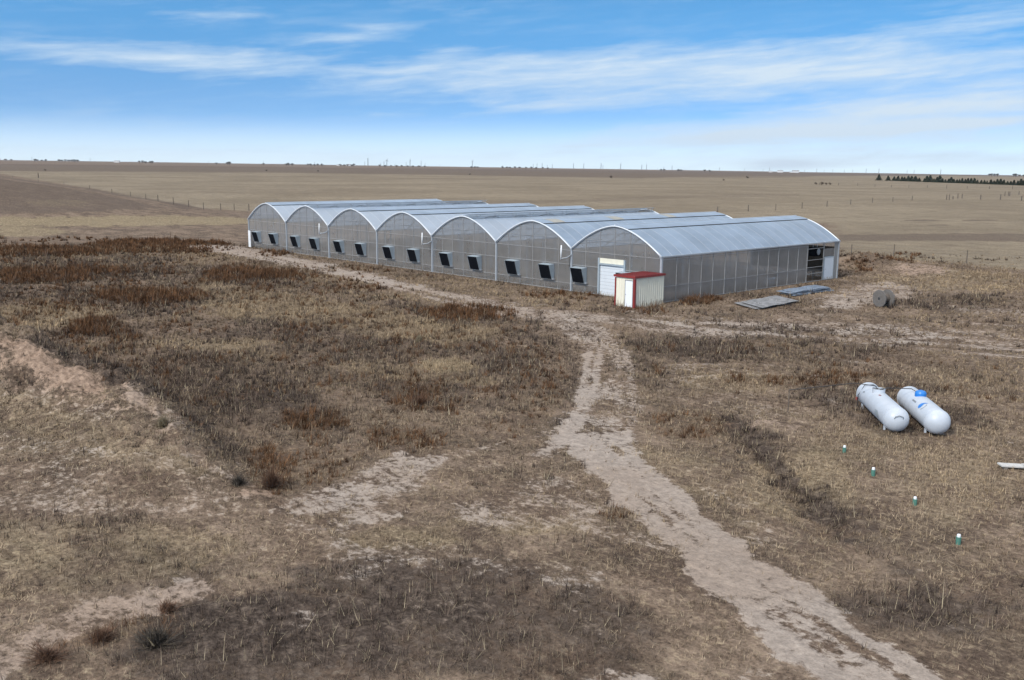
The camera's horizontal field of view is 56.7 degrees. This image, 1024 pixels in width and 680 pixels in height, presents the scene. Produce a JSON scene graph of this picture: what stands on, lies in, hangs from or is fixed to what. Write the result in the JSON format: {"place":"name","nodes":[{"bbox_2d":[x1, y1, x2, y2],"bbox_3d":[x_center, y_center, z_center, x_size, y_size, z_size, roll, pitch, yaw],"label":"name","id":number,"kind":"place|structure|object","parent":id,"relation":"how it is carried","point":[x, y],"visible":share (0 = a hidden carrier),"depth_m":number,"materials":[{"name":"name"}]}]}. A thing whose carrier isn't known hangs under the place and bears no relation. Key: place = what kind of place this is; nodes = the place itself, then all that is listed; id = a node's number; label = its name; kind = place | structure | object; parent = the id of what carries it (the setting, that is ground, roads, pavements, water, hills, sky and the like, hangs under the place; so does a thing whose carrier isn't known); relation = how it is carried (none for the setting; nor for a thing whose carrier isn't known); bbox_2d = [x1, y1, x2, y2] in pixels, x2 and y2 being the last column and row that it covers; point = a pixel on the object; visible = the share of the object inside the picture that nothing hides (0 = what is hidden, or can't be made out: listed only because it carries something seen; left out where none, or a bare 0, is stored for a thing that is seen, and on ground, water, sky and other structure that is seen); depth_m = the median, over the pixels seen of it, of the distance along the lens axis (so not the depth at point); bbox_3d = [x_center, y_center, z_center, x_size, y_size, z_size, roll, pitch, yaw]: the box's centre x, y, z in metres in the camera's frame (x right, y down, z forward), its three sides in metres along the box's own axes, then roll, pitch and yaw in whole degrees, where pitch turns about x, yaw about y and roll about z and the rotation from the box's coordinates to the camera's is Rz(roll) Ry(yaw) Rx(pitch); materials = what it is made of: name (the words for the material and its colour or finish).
{"place":"outdoors","nodes":[
{"label":"outdoors","id":0,"kind":"place"},
{"bbox_2d":[0,160,1023,679],"bbox_3d":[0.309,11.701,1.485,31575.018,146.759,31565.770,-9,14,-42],"label":"ground","id":1,"kind":"structure","parent":0,"point":[94,200],"depth_m":31.06,"materials":[{"name":"brown soil"}]},
{"bbox_2d":[12,639,83,674],"bbox_3d":[-9.336,6.336,19.114,1.568,0.522,1.162,3,11,15],"label":"dry bush","id":2,"kind":"object","parent":1,"relation":"on","point":[46,655],"visible":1,"depth_m":19.21,"materials":[{"name":"brown plant"}]},
{"bbox_2d":[82,621,124,646],"bbox_3d":[-8.648,6.194,20.182,1.000,0.567,0.988,-9,14,-42],"label":"dry bush","id":3,"kind":"object","parent":1,"relation":"on","point":[107,631],"visible":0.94,"depth_m":20.16,"materials":[{"name":"brown plant"}]},
{"bbox_2d":[12,175,248,210],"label":"fence","id":4,"kind":"object","parent":1,"relation":"on","point":[174,200],"visible":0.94,"depth_m":214.46,"materials":[{"name":"brown wood"}]},
{"bbox_2d":[128,613,186,653],"bbox_3d":[-7.406,6.056,19.799,1.513,0.832,1.341,-2,11,-14],"label":"dry bush","id":5,"kind":"object","parent":1,"relation":"on","point":[154,638],"visible":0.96,"depth_m":19.78,"materials":[{"name":"plant"}]},
{"bbox_2d":[151,412,176,429],"bbox_3d":[-12.167,2.778,33.184,1.118,0.751,1.042,9,13,38],"label":"dry bush","id":6,"kind":"object","parent":1,"relation":"on","point":[162,422],"visible":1,"depth_m":33.16,"materials":[{"name":"beige plant"}]},
{"bbox_2d":[155,597,183,615],"bbox_3d":[-7.812,6.020,21.413,0.838,0.496,0.852,4,11,17],"label":"dry bush","id":7,"kind":"object","parent":1,"relation":"on","point":[167,606],"visible":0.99,"depth_m":21.44,"materials":[{"name":"brown plant"}]},
{"bbox_2d":[228,474,248,486],"bbox_3d":[-8.341,4.206,29.003,0.798,0.562,0.800,5,11,22],"label":"dry bush","id":8,"kind":"object","parent":1,"relation":"on","point":[238,480],"visible":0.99,"depth_m":28.91,"materials":[{"name":"plant"}]},
{"bbox_2d":[249,461,286,490],"bbox_3d":[-7.339,4.057,28.857,1.650,1.165,1.574,-9,14,-42],"label":"dry bush","id":9,"kind":"object","parent":1,"relation":"on","point":[271,479],"visible":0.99,"depth_m":29.05,"materials":[{"name":"brown plant"}]},
{"bbox_2d":[407,391,431,404],"bbox_3d":[-3.882,2.436,40.332,1.594,0.756,1.662,-6,12,-31],"label":"dry bush","id":10,"kind":"object","parent":1,"relation":"on","point":[420,400],"visible":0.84,"depth_m":40.36,"materials":[{"name":"brown plant"}]},
{"bbox_2d":[415,334,423,341],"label":"dry bush","id":11,"kind":"object","parent":1,"relation":"on","point":[419,336],"visible":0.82,"depth_m":53.85,"materials":[{"name":"beige plant"}]},
{"bbox_2d":[0,234,1015,654],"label":"dry shrubs","id":12,"kind":"object","parent":1,"relation":"on","point":[170,244],"visible":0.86,"depth_m":65.20,"materials":[{"name":"brown plant"}]},
{"bbox_2d":[0,240,1023,679],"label":"dry grass","id":13,"kind":"structure","parent":1,"relation":"on","point":[346,306],"depth_m":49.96,"materials":[{"name":"brown plant"}]},
{"bbox_2d":[0,242,1023,679],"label":"dark weeds","id":14,"kind":"object","parent":1,"relation":"on","point":[208,432],"visible":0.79,"depth_m":40.75,"materials":[{"name":"brown plant"}]},
{"bbox_2d":[248,199,840,302],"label":"greenhouse","id":15,"kind":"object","parent":1,"relation":"on","point":[780,241],"visible":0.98,"depth_m":87.42,"materials":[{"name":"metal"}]},
{"bbox_2d":[248,230,250,246],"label":"door","id":16,"kind":"structure","parent":15,"relation":"in","point":[249,232],"depth_m":115.52,"materials":[{"name":"white paint"}]},
{"bbox_2d":[597,258,625,296],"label":"roll up door","id":17,"kind":"structure","parent":15,"relation":"in","point":[613,264],"depth_m":73.83,"materials":[{"name":"metal"}]},
{"bbox_2d":[808,244,820,255],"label":"unit heater","id":18,"kind":"object","parent":15,"relation":"hanging from","point":[814,252],"visible":0.98,"depth_m":85.70,"materials":[{"name":"metal"}]},
{"bbox_2d":[822,256,833,279],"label":"door","id":19,"kind":"structure","parent":15,"relation":"in","point":[828,263],"depth_m":86.00,"materials":[{"name":"metal"}]},
{"bbox_2d":[614,271,665,307],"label":"shed","id":20,"kind":"structure","parent":1,"relation":"on","point":[640,288],"depth_m":68.47,"materials":[{"name":"beige metal"}]},
{"bbox_2d":[624,280,632,306],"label":"door","id":21,"kind":"structure","parent":20,"relation":"in","point":[628,300],"depth_m":67.88,"materials":[{"name":"white paint"}]},
{"bbox_2d":[735,295,797,309],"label":"sheet stack","id":22,"kind":"object","parent":1,"relation":"on","point":[765,303],"visible":0.98,"depth_m":69.82,"materials":[{"name":"grey metal"}]},
{"bbox_2d":[764,277,779,286],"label":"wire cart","id":23,"kind":"object","parent":1,"relation":"on","point":[773,278],"visible":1,"depth_m":81.11,"materials":[{"name":"metal"}]},
{"bbox_2d":[778,285,832,295],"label":"sheet stack","id":24,"kind":"object","parent":1,"relation":"on","point":[805,290],"visible":0.98,"depth_m":76.64,"materials":[{"name":"silver metal"}]},
{"bbox_2d":[802,268,821,279],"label":"bench","id":25,"kind":"object","parent":1,"relation":"on","point":[814,269],"visible":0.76,"depth_m":86.64,"materials":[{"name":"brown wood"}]},
{"bbox_2d":[717,196,912,211],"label":"fence","id":26,"kind":"object","parent":1,"relation":"on","point":[804,206],"visible":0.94,"depth_m":245.54,"materials":[{"name":"brown wood"}]},
{"bbox_2d":[871,467,875,475],"bbox_3d":[11.833,4.362,31.095,0.144,0.387,0.144,-5,11,-27],"label":"standpipe","id":27,"kind":"object","parent":1,"relation":"on","point":[873,470],"visible":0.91,"depth_m":31.04,"materials":[{"name":"white paint"}]},
{"bbox_2d":[856,382,908,431],"bbox_3d":[14.925,2.670,38.345,0.974,1.200,5.079,2,10,7],"label":"propane tank","id":28,"kind":"object","parent":1,"relation":"on","point":[884,408],"visible":0.97,"depth_m":37.01,"materials":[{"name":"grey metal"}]},
{"bbox_2d":[787,383,915,412],"bbox_3d":[14.062,2.407,39.558,5.097,1.415,1.339,2,10,9],"label":"gas line","id":29,"kind":"object","parent":28,"relation":"attached to","point":[856,398],"visible":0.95,"depth_m":39.18,"materials":[{"name":"black metal"}]},
{"bbox_2d":[873,289,894,306],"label":"cable reel","id":30,"kind":"object","parent":1,"relation":"on","point":[881,298],"visible":0.98,"depth_m":68.57,"materials":[{"name":"grey wood"}]},
{"bbox_2d":[912,496,917,505],"bbox_3d":[12.016,4.847,28.313,0.136,0.365,0.136,-2,10,-11],"label":"standpipe","id":31,"kind":"object","parent":1,"relation":"on","point":[915,499],"visible":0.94,"depth_m":28.26,"materials":[{"name":"white paint"}]},
{"bbox_2d":[897,386,950,433],"bbox_3d":[16.373,2.725,37.855,0.974,1.290,4.665,2,10,8],"label":"propane tank","id":32,"kind":"object","parent":1,"relation":"on","point":[925,412],"visible":0.98,"depth_m":36.63,"materials":[{"name":"white metal"}]},
{"bbox_2d":[851,244,1022,266],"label":"fence","id":33,"kind":"object","parent":1,"relation":"on","point":[894,245],"visible":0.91,"depth_m":101.71,"materials":[{"name":"brown wood"}]},
{"bbox_2d":[936,175,941,182],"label":"conifer tree","id":34,"kind":"object","parent":1,"relation":"on","point":[939,180],"visible":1,"depth_m":974.71,"materials":[{"name":"green plant"}]},
{"bbox_2d":[956,534,961,544],"bbox_3d":[11.944,5.380,25.395,0.144,0.387,0.144,1,10,4],"label":"standpipe","id":35,"kind":"object","parent":1,"relation":"on","point":[958,538],"visible":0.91,"depth_m":25.34,"materials":[{"name":"white paint"}]},
{"bbox_2d":[946,193,1023,200],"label":"fence","id":36,"kind":"object","parent":1,"relation":"on","point":[968,197],"visible":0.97,"depth_m":343.58,"materials":[{"name":"brown wood"}]},
{"bbox_2d":[997,462,1023,469],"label":"weathered board","id":37,"kind":"object","parent":1,"relation":"on","point":[1005,466],"visible":0.99,"depth_m":31.80,"materials":[{"name":"white wood"}]},
{"bbox_2d":[0,0,1023,174],"label":"sky","id":38,"kind":"structure","parent":0,"point":[876,86],"materials":[{"name":"blue"}]}
]}

